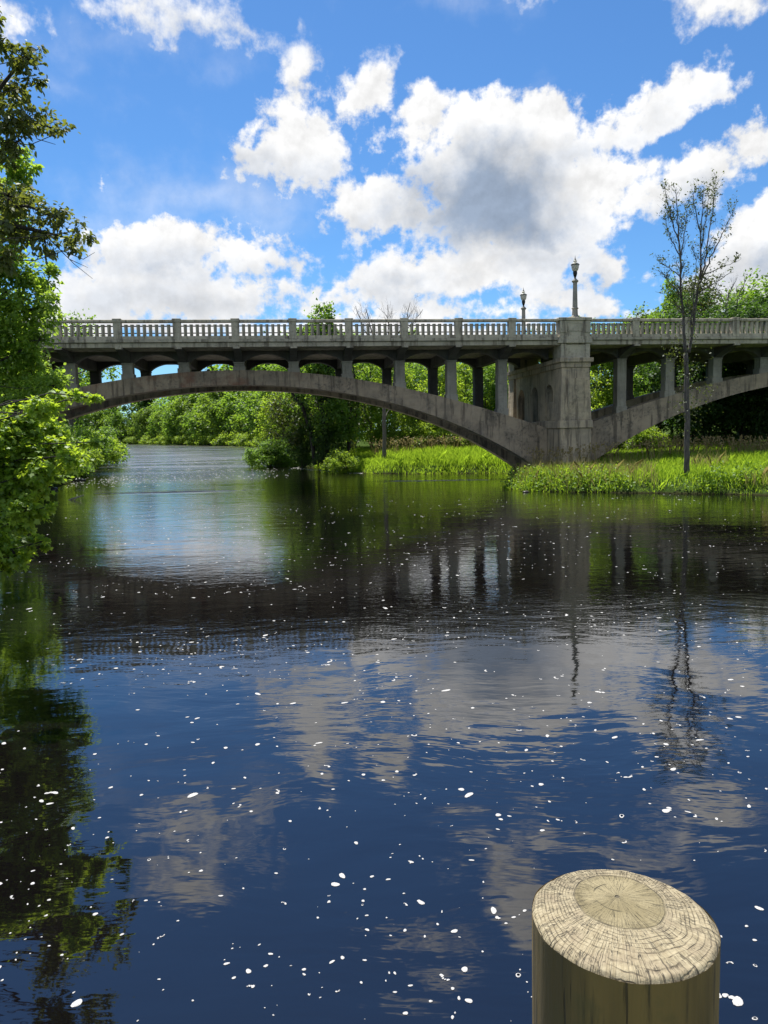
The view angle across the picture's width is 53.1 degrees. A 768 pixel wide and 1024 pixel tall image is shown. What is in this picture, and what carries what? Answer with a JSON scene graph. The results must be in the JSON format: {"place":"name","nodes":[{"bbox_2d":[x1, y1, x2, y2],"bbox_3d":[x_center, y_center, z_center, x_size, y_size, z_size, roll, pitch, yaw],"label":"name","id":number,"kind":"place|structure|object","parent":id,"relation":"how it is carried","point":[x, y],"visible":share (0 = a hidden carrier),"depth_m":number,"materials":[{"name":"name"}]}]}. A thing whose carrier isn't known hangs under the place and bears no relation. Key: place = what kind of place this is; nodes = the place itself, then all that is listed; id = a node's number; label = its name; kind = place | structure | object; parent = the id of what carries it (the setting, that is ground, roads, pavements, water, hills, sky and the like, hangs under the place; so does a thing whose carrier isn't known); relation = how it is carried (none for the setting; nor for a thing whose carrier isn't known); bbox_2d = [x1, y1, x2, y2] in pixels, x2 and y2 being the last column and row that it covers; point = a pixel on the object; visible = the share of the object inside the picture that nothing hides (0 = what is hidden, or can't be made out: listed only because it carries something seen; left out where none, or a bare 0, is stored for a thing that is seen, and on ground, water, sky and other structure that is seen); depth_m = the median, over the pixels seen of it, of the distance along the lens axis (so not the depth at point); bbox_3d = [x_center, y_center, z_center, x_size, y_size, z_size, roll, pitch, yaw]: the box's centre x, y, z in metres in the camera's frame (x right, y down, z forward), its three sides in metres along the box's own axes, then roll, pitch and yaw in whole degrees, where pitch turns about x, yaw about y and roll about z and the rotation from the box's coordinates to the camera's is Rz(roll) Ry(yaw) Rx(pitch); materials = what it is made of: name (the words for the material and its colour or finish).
{"place":"outdoors","nodes":[
{"label":"outdoors","id":0,"kind":"place"},
{"bbox_2d":[0,444,767,1023],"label":"water","id":1,"kind":"structure","parent":0,"point":[360,546],"depth_m":7.46,"materials":[{"name":"blue liquid"}]},
{"bbox_2d":[0,459,767,1020],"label":"foam","id":2,"kind":"object","parent":1,"relation":"on","point":[736,1001],"visible":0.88,"depth_m":6.25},
{"bbox_2d":[0,0,767,431],"label":"sky","id":3,"kind":"structure","parent":0,"point":[241,159],"materials":[{"name":"blue"}]},
{"bbox_2d":[51,426,767,495],"bbox_3d":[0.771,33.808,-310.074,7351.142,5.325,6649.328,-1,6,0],"label":"ground","id":4,"kind":"structure","parent":0,"point":[679,490],"depth_m":35.23,"materials":[{"name":"green plant"}]},
{"bbox_2d":[0,136,79,459],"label":"leafy tree","id":5,"kind":"object","parent":4,"relation":"on","point":[25,373],"visible":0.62,"depth_m":18.48,"materials":[{"name":"green plant"}]},
{"bbox_2d":[0,6,99,278],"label":"birch tree","id":6,"kind":"object","parent":4,"relation":"on","point":[15,232],"visible":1,"depth_m":13.27,"materials":[{"name":"green plant"}]},
{"bbox_2d":[0,388,104,576],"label":"maple tree","id":7,"kind":"object","parent":4,"relation":"on","point":[24,483],"visible":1,"depth_m":9.31,"materials":[{"name":"green plant"}]},
{"bbox_2d":[45,329,89,431],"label":"tree","id":8,"kind":"object","parent":4,"relation":"on","point":[82,375],"visible":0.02,"depth_m":78.20,"materials":[{"name":"green plant"}]},
{"bbox_2d":[54,470,89,483],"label":"weeds","id":9,"kind":"object","parent":4,"relation":"on","point":[66,473],"visible":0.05,"depth_m":52.59,"materials":[{"name":"green plant"}]},
{"bbox_2d":[61,444,94,475],"bbox_3d":[-23.334,-3.856,55.389,4.388,2.920,4.835,1,6,19],"label":"bush","id":10,"kind":"object","parent":4,"relation":"on","point":[84,468],"visible":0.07,"depth_m":55.67,"materials":[{"name":"green plant"}]},
{"bbox_2d":[66,418,92,429],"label":"tree","id":11,"kind":"object","parent":4,"relation":"on","point":[83,424],"visible":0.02,"depth_m":96.83,"materials":[{"name":"green plant"}]},
{"bbox_2d":[39,306,126,435],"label":"tree","id":12,"kind":"object","parent":4,"relation":"on","point":[107,411],"visible":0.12,"depth_m":69.34,"materials":[{"name":"green plant"}]},
{"bbox_2d":[63,439,104,473],"bbox_3d":[-24.623,-4.350,59.681,5.506,3.058,5.580,2,7,31],"label":"bush","id":13,"kind":"object","parent":4,"relation":"on","point":[95,452],"visible":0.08,"depth_m":60.12,"materials":[{"name":"green plant"}]},
{"bbox_2d":[62,419,121,470],"bbox_3d":[-25.573,-5.324,63.644,7.226,4.809,7.963,2,7,27],"label":"bush","id":14,"kind":"object","parent":4,"relation":"on","point":[105,440],"visible":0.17,"depth_m":63.64,"materials":[{"name":"green plant"}]},
{"bbox_2d":[84,410,110,433],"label":"tree","id":15,"kind":"object","parent":4,"relation":"on","point":[96,419],"visible":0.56,"depth_m":389.16,"materials":[{"name":"green plant"}]},
{"bbox_2d":[75,424,125,465],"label":"bush","id":16,"kind":"object","parent":4,"relation":"on","point":[119,446],"visible":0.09,"depth_m":76.28,"materials":[{"name":"green plant"}]},
{"bbox_2d":[90,421,133,464],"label":"bush","id":17,"kind":"object","parent":4,"relation":"on","point":[103,430],"visible":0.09,"depth_m":87.44,"materials":[{"name":"green plant"}]},
{"bbox_2d":[98,411,134,443],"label":"tree","id":18,"kind":"object","parent":4,"relation":"on","point":[117,419],"visible":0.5,"depth_m":385.65,"materials":[{"name":"green plant"}]},
{"bbox_2d":[91,398,161,438],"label":"tree","id":19,"kind":"object","parent":4,"relation":"on","point":[124,407],"visible":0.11,"depth_m":398.57,"materials":[{"name":"green plant"}]},
{"bbox_2d":[126,412,146,437],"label":"tree","id":20,"kind":"object","parent":4,"relation":"on","point":[130,431],"visible":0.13,"depth_m":381.24,"materials":[{"name":"green plant"}]},
{"bbox_2d":[131,406,155,436],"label":"tree","id":21,"kind":"object","parent":4,"relation":"on","point":[140,423],"visible":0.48,"depth_m":360.44,"materials":[{"name":"green plant"}]},
{"bbox_2d":[138,434,155,443],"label":"bush","id":22,"kind":"object","parent":4,"relation":"on","point":[145,439],"visible":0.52,"depth_m":343.24,"materials":[{"name":"green plant"}]},
{"bbox_2d":[143,403,168,439],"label":"tree","id":23,"kind":"object","parent":4,"relation":"on","point":[152,428],"visible":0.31,"depth_m":344.38,"materials":[{"name":"green plant"}]},
{"bbox_2d":[153,436,171,444],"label":"bush","id":24,"kind":"object","parent":4,"relation":"on","point":[161,438],"visible":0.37,"depth_m":315.45,"materials":[{"name":"green plant"}]},
{"bbox_2d":[148,395,178,413],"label":"tree","id":25,"kind":"object","parent":4,"relation":"on","point":[169,398],"visible":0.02,"depth_m":361.07,"materials":[{"name":"green plant"}]},
{"bbox_2d":[150,409,181,443],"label":"tree","id":26,"kind":"object","parent":4,"relation":"on","point":[155,416],"visible":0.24,"depth_m":330.32,"materials":[{"name":"green plant"}]},
{"bbox_2d":[156,394,191,438],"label":"tree","id":27,"kind":"object","parent":4,"relation":"on","point":[170,423],"visible":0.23,"depth_m":303.01,"materials":[{"name":"green plant"}]},
{"bbox_2d":[165,394,198,435],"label":"tree","id":28,"kind":"object","parent":4,"relation":"on","point":[178,407],"visible":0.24,"depth_m":292.06,"materials":[{"name":"green plant"}]},
{"bbox_2d":[175,434,195,444],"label":"bush","id":29,"kind":"object","parent":4,"relation":"on","point":[182,439],"visible":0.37,"depth_m":278.91,"materials":[{"name":"green plant"}]},
{"bbox_2d":[177,401,204,436],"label":"tree","id":30,"kind":"object","parent":4,"relation":"on","point":[184,421],"visible":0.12,"depth_m":282.12,"materials":[{"name":"green plant"}]},
{"bbox_2d":[184,436,201,445],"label":"bush","id":31,"kind":"object","parent":4,"relation":"on","point":[190,440],"visible":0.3,"depth_m":267.11,"materials":[{"name":"green plant"}]},
{"bbox_2d":[180,395,212,440],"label":"tree","id":32,"kind":"object","parent":4,"relation":"on","point":[193,431],"visible":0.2,"depth_m":267.66,"materials":[{"name":"green plant"}]},
{"bbox_2d":[182,364,228,411],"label":"tree","id":33,"kind":"object","parent":4,"relation":"on","point":[216,366],"visible":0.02,"depth_m":303.77,"materials":[{"name":"green plant"}]},
{"bbox_2d":[194,434,219,444],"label":"bush","id":34,"kind":"object","parent":4,"relation":"on","point":[201,439],"visible":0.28,"depth_m":257.24,"materials":[{"name":"green plant"}]},
{"bbox_2d":[190,392,239,444],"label":"tree","id":35,"kind":"object","parent":4,"relation":"on","point":[209,396],"visible":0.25,"depth_m":258.79,"materials":[{"name":"green plant"}]},
{"bbox_2d":[197,391,241,435],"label":"tree","id":36,"kind":"object","parent":4,"relation":"on","point":[210,415],"visible":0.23,"depth_m":246.10,"materials":[{"name":"green plant"}]},
{"bbox_2d":[210,430,235,445],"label":"bush","id":37,"kind":"object","parent":4,"relation":"on","point":[222,438],"visible":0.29,"depth_m":236.59,"materials":[{"name":"green plant"}]},
{"bbox_2d":[212,391,245,433],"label":"tree","id":38,"kind":"object","parent":4,"relation":"on","point":[226,426],"visible":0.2,"depth_m":238.96,"materials":[{"name":"green plant"}]},
{"bbox_2d":[225,430,249,445],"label":"bush","id":39,"kind":"object","parent":4,"relation":"on","point":[235,437],"visible":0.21,"depth_m":222.83,"materials":[{"name":"green plant"}]},
{"bbox_2d":[229,391,254,438],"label":"tree","id":40,"kind":"object","parent":4,"relation":"on","point":[240,426],"visible":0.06,"depth_m":226.38,"materials":[{"name":"green plant"}]},
{"bbox_2d":[232,431,253,445],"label":"bush","id":41,"kind":"object","parent":4,"relation":"on","point":[242,438],"visible":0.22,"depth_m":214.71,"materials":[{"name":"green plant"}]},
{"bbox_2d":[235,391,254,409],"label":"tree","id":42,"kind":"object","parent":4,"relation":"on","point":[244,396],"visible":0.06,"depth_m":212.78,"materials":[{"name":"green plant"}]},
{"bbox_2d":[233,391,263,436],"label":"tree","id":43,"kind":"object","parent":4,"relation":"on","point":[250,417],"visible":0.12,"depth_m":202.96,"materials":[{"name":"green plant"}]},
{"bbox_2d":[251,331,271,370],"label":"tree","id":44,"kind":"object","parent":4,"relation":"on","point":[258,368],"visible":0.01,"depth_m":239.84,"materials":[{"name":"green plant"}]},
{"bbox_2d":[248,434,276,447],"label":"bush","id":45,"kind":"object","parent":4,"relation":"on","point":[255,441],"visible":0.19,"depth_m":188.89,"materials":[{"name":"green plant"}]},
{"bbox_2d":[238,434,299,467],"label":"bush","id":46,"kind":"object","parent":4,"relation":"on","point":[269,455],"visible":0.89,"depth_m":70.06,"materials":[{"name":"green plant"}]},
{"bbox_2d":[250,393,287,442],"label":"tree","id":47,"kind":"object","parent":4,"relation":"on","point":[255,399],"visible":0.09,"depth_m":192.47,"materials":[{"name":"green plant"}]},
{"bbox_2d":[251,323,307,411],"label":"tree","id":48,"kind":"object","parent":4,"relation":"on","point":[297,328],"visible":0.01,"depth_m":105.35,"materials":[{"name":"green plant"}]},
{"bbox_2d":[254,364,309,440],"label":"tree","id":49,"kind":"object","parent":4,"relation":"on","point":[278,367],"visible":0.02,"depth_m":79.30,"materials":[{"name":"green plant"}]},
{"bbox_2d":[251,391,315,464],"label":"tree","id":50,"kind":"object","parent":4,"relation":"on","point":[262,417],"visible":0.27,"depth_m":73.44,"materials":[{"name":"green plant"}]},
{"bbox_2d":[284,417,319,468],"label":"bush","id":51,"kind":"object","parent":4,"relation":"on","point":[305,456],"visible":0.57,"depth_m":65.02,"materials":[{"name":"green plant"}]},
{"bbox_2d":[288,366,333,464],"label":"leaning tree","id":52,"kind":"object","parent":4,"relation":"on","point":[309,428],"visible":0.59,"depth_m":62.53,"materials":[{"name":"green plant"}]},
{"bbox_2d":[273,292,362,460],"bbox_3d":[-5.324,-10.308,63.073,6.764,15.329,7.014,-4,6,-23],"label":"tree","id":53,"kind":"object","parent":4,"relation":"on","point":[339,410],"visible":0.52,"depth_m":62.24,"materials":[{"name":"green plant"}]},
{"bbox_2d":[262,310,377,466],"bbox_3d":[-5.530,-10.397,65.984,9.894,14.220,9.773,-6,8,-38],"label":"tree","id":54,"kind":"object","parent":4,"relation":"on","point":[277,415],"visible":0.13,"depth_m":64.84,"materials":[{"name":"green plant"}]},
{"bbox_2d":[309,422,344,465],"bbox_3d":[-4.697,-5.243,62.861,3.299,4.518,2.884,-1,6,0],"label":"bush","id":55,"kind":"object","parent":4,"relation":"on","point":[321,451],"visible":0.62,"depth_m":62.26,"materials":[{"name":"green plant"}]},
{"bbox_2d":[316,447,359,473],"bbox_3d":[-3.317,-3.601,57.227,3.241,2.476,3.286,-4,6,-25],"label":"bush","id":56,"kind":"object","parent":4,"relation":"on","point":[335,463],"visible":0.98,"depth_m":56.75,"materials":[{"name":"green plant"}]},
{"bbox_2d":[305,363,392,448],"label":"tree","id":57,"kind":"object","parent":4,"relation":"on","point":[366,425],"visible":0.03,"depth_m":75.90,"materials":[{"name":"green plant"}]},
{"bbox_2d":[347,364,361,453],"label":"leaning tree","id":58,"kind":"object","parent":4,"relation":"on","point":[357,405],"visible":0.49,"depth_m":63.51,"materials":[{"name":"green plant"}]},
{"bbox_2d":[354,363,381,447],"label":"tree","id":59,"kind":"object","parent":4,"relation":"on","point":[371,370],"visible":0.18,"depth_m":70.24,"materials":[{"name":"green plant"}]},
{"bbox_2d":[1,317,767,467],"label":"arch bridge","id":60,"kind":"structure","parent":4,"relation":"on","point":[549,402],"depth_m":43.72,"materials":[{"name":"concrete"}]},
{"bbox_2d":[520,287,526,333],"bbox_3d":[9.457,-13.495,52.131,0.499,3.380,0.499,-5,7,-29],"label":"street lamp","id":61,"kind":"object","parent":60,"relation":"on","point":[523,295],"visible":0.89,"depth_m":51.98,"materials":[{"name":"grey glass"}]},
{"bbox_2d":[571,258,579,316],"bbox_3d":[10.649,-12.568,42.873,0.499,3.380,0.499,-5,7,-29],"label":"street lamp","id":62,"kind":"object","parent":60,"relation":"on","point":[575,268],"visible":1,"depth_m":42.79,"materials":[{"name":"metal"}]},
{"bbox_2d":[353,295,422,457],"bbox_3d":[0.132,-10.111,59.311,6.187,12.926,3.464,-1,6,0],"label":"bare tree","id":63,"kind":"object","parent":4,"relation":"on","point":[384,414],"visible":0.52,"depth_m":59.08,"materials":[{"name":"plant"}]},
{"bbox_2d":[361,365,427,444],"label":"tree","id":64,"kind":"object","parent":4,"relation":"on","point":[373,433],"visible":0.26,"depth_m":68.34,"materials":[{"name":"green plant"}]},
{"bbox_2d":[377,422,423,449],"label":"bush","id":65,"kind":"object","parent":4,"relation":"on","point":[406,430],"visible":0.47,"depth_m":66.81,"materials":[{"name":"green plant"}]},
{"bbox_2d":[387,363,438,431],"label":"tree","id":66,"kind":"object","parent":4,"relation":"on","point":[419,374],"visible":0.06,"depth_m":72.36,"materials":[{"name":"green plant"}]},
{"bbox_2d":[366,433,472,455],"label":"seed grass","id":67,"kind":"structure","parent":4,"relation":"on","point":[410,443],"depth_m":63.82,"materials":[{"name":"plant"}]},
{"bbox_2d":[399,420,457,448],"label":"bush","id":68,"kind":"object","parent":4,"relation":"on","point":[428,431],"visible":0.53,"depth_m":66.25,"materials":[{"name":"green plant"}]},
{"bbox_2d":[406,362,467,430],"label":"tree","id":69,"kind":"object","parent":4,"relation":"on","point":[441,382],"visible":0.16,"depth_m":68.86,"materials":[{"name":"green plant"}]},
{"bbox_2d":[405,363,469,396],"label":"tree","id":70,"kind":"object","parent":4,"relation":"on","point":[443,376],"visible":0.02,"depth_m":103.63,"materials":[{"name":"green plant"}]},
{"bbox_2d":[423,425,463,448],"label":"bush","id":71,"kind":"object","parent":4,"relation":"on","point":[452,435],"visible":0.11,"depth_m":65.51,"materials":[{"name":"green plant"}]},
{"bbox_2d":[441,430,477,447],"bbox_3d":[7.723,-6.482,66.866,6.039,3.641,5.958,-7,8,-44],"label":"bush","id":72,"kind":"object","parent":4,"relation":"on","point":[466,441],"visible":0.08,"depth_m":64.88,"materials":[{"name":"green plant"}]},
{"bbox_2d":[438,362,494,409],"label":"tree","id":73,"kind":"object","parent":4,"relation":"on","point":[461,370],"visible":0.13,"depth_m":72.70,"materials":[{"name":"green plant"}]},
{"bbox_2d":[314,444,620,473],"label":"grass","id":74,"kind":"structure","parent":4,"relation":"on","point":[435,455],"depth_m":55.93,"materials":[{"name":"green plant"}]},
{"bbox_2d":[459,364,508,410],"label":"tree","id":75,"kind":"object","parent":4,"relation":"on","point":[488,380],"visible":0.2,"depth_m":69.94,"materials":[{"name":"green plant"}]},
{"bbox_2d":[590,318,612,403],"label":"tree","id":76,"kind":"object","parent":4,"relation":"on","point":[603,363],"visible":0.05,"depth_m":73.81,"materials":[{"name":"green plant"}]},
{"bbox_2d":[590,322,640,409],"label":"tree","id":77,"kind":"object","parent":4,"relation":"on","point":[602,380],"visible":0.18,"depth_m":69.53,"materials":[{"name":"green plant"}]},
{"bbox_2d":[593,301,666,432],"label":"tree","id":78,"kind":"object","parent":4,"relation":"on","point":[645,317],"visible":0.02,"depth_m":71.85,"materials":[{"name":"green plant"}]},
{"bbox_2d":[617,431,642,449],"bbox_3d":[17.944,-5.895,59.650,5.435,3.276,5.362,1,6,20],"label":"bush","id":79,"kind":"object","parent":4,"relation":"on","point":[619,446],"visible":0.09,"depth_m":58.10,"materials":[{"name":"green plant"}]},
{"bbox_2d":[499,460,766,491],"bbox_3d":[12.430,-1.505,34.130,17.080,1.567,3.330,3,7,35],"label":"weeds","id":80,"kind":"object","parent":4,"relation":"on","point":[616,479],"visible":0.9,"depth_m":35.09,"materials":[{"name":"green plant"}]},
{"bbox_2d":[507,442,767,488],"bbox_3d":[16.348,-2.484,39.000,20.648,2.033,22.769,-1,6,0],"label":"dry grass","id":81,"kind":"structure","parent":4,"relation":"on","point":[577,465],"depth_m":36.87,"materials":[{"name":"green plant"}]},
{"bbox_2d":[612,303,662,385],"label":"tree","id":82,"kind":"object","parent":4,"relation":"on","point":[643,306],"visible":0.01,"depth_m":73.65,"materials":[{"name":"green plant"}]},
{"bbox_2d":[623,425,675,449],"bbox_3d":[19.983,-5.434,57.685,4.107,2.476,4.052,-7,8,-44],"label":"bush","id":83,"kind":"object","parent":4,"relation":"on","point":[647,433],"visible":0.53,"depth_m":57.02,"materials":[{"name":"green plant"}]},
{"bbox_2d":[633,309,671,436],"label":"tree","id":84,"kind":"object","parent":4,"relation":"on","point":[637,391],"visible":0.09,"depth_m":65.30,"materials":[{"name":"green plant"}]},
{"bbox_2d":[650,265,686,442],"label":"tree","id":85,"kind":"object","parent":4,"relation":"on","point":[666,303],"visible":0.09,"depth_m":68.34,"materials":[{"name":"green plant"}]},
{"bbox_2d":[633,289,727,441],"bbox_3d":[26.319,-12.062,65.824,10.524,13.726,9.200,4,8,40],"label":"tree","id":86,"kind":"object","parent":4,"relation":"on","point":[705,297],"visible":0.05,"depth_m":64.38,"materials":[{"name":"green plant"}]},
{"bbox_2d":[643,276,724,317],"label":"tree","id":87,"kind":"object","parent":4,"relation":"on","point":[699,303],"visible":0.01,"depth_m":81.20,"materials":[{"name":"green plant"}]},
{"bbox_2d":[641,311,734,442],"bbox_3d":[23.837,-9.970,59.181,8.610,11.230,7.527,-3,6,-18],"label":"tree","id":88,"kind":"object","parent":4,"relation":"on","point":[653,375],"visible":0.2,"depth_m":59.05,"materials":[{"name":"green plant"}]},
{"bbox_2d":[650,169,739,477],"bbox_3d":[13.687,-8.237,33.938,4.031,13.571,2.789,-1,6,0],"label":"bare tree","id":89,"kind":"object","parent":4,"relation":"on","point":[687,410],"visible":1,"depth_m":33.74,"materials":[{"name":"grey plant"}]},
{"bbox_2d":[666,265,750,438],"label":"tree","id":90,"kind":"object","parent":4,"relation":"on","point":[701,304],"visible":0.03,"depth_m":74.32,"materials":[{"name":"green plant"}]},
{"bbox_2d":[663,303,763,442],"bbox_3d":[24.040,-9.807,56.978,7.527,11.230,8.610,0,6,12],"label":"tree","id":91,"kind":"object","parent":4,"relation":"on","point":[698,428],"visible":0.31,"depth_m":56.01,"materials":[{"name":"green plant"}]},
{"bbox_2d":[701,281,764,435],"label":"tree","id":92,"kind":"object","parent":4,"relation":"on","point":[730,294],"depth_m":75.37,"materials":[{"name":"green plant"}]},
{"bbox_2d":[701,301,767,442],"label":"tree","id":93,"kind":"object","parent":4,"relation":"on","point":[755,425],"visible":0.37,"depth_m":54.90,"materials":[{"name":"green plant"}]},
{"bbox_2d":[709,296,761,440],"bbox_3d":[27.451,-10.907,60.735,9.567,12.478,8.364,1,6,25],"label":"tree","id":94,"kind":"object","parent":4,"relation":"on","point":[736,307],"visible":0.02,"depth_m":61.05,"materials":[{"name":"green plant"}]},
{"bbox_2d":[723,294,767,442],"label":"tree","id":95,"kind":"object","parent":4,"relation":"on","point":[765,398],"visible":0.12,"depth_m":55.97,"materials":[{"name":"green plant"}]},
{"bbox_2d":[724,265,767,316],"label":"tree","id":96,"kind":"object","parent":4,"relation":"on","point":[754,290],"visible":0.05,"depth_m":72.51,"materials":[{"name":"green plant"}]},
{"bbox_2d":[739,289,767,439],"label":"tree","id":97,"kind":"object","parent":4,"relation":"on","point":[747,300],"visible":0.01,"depth_m":63.09,"materials":[{"name":"green plant"}]},
{"bbox_2d":[740,274,767,399],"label":"tree","id":98,"kind":"object","parent":4,"relation":"on","point":[762,299],"visible":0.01,"depth_m":61.44,"materials":[{"name":"green plant"}]},
{"bbox_2d":[532,869,720,1023],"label":"wooden post","id":99,"kind":"object","parent":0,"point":[616,947],"visible":1,"depth_m":1.06,"materials":[{"name":"beige wood"}]},
{"bbox_2d":[526,433,767,464],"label":"seed grass","id":100,"kind":"structure","parent":0,"point":[694,443],"depth_m":42.32,"materials":[{"name":"plant"}]},
{"bbox_2d":[716,267,755,314],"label":"bare tree","id":101,"kind":"object","parent":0,"point":[740,290],"visible":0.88,"depth_m":64.54,"materials":[{"name":"plant"}]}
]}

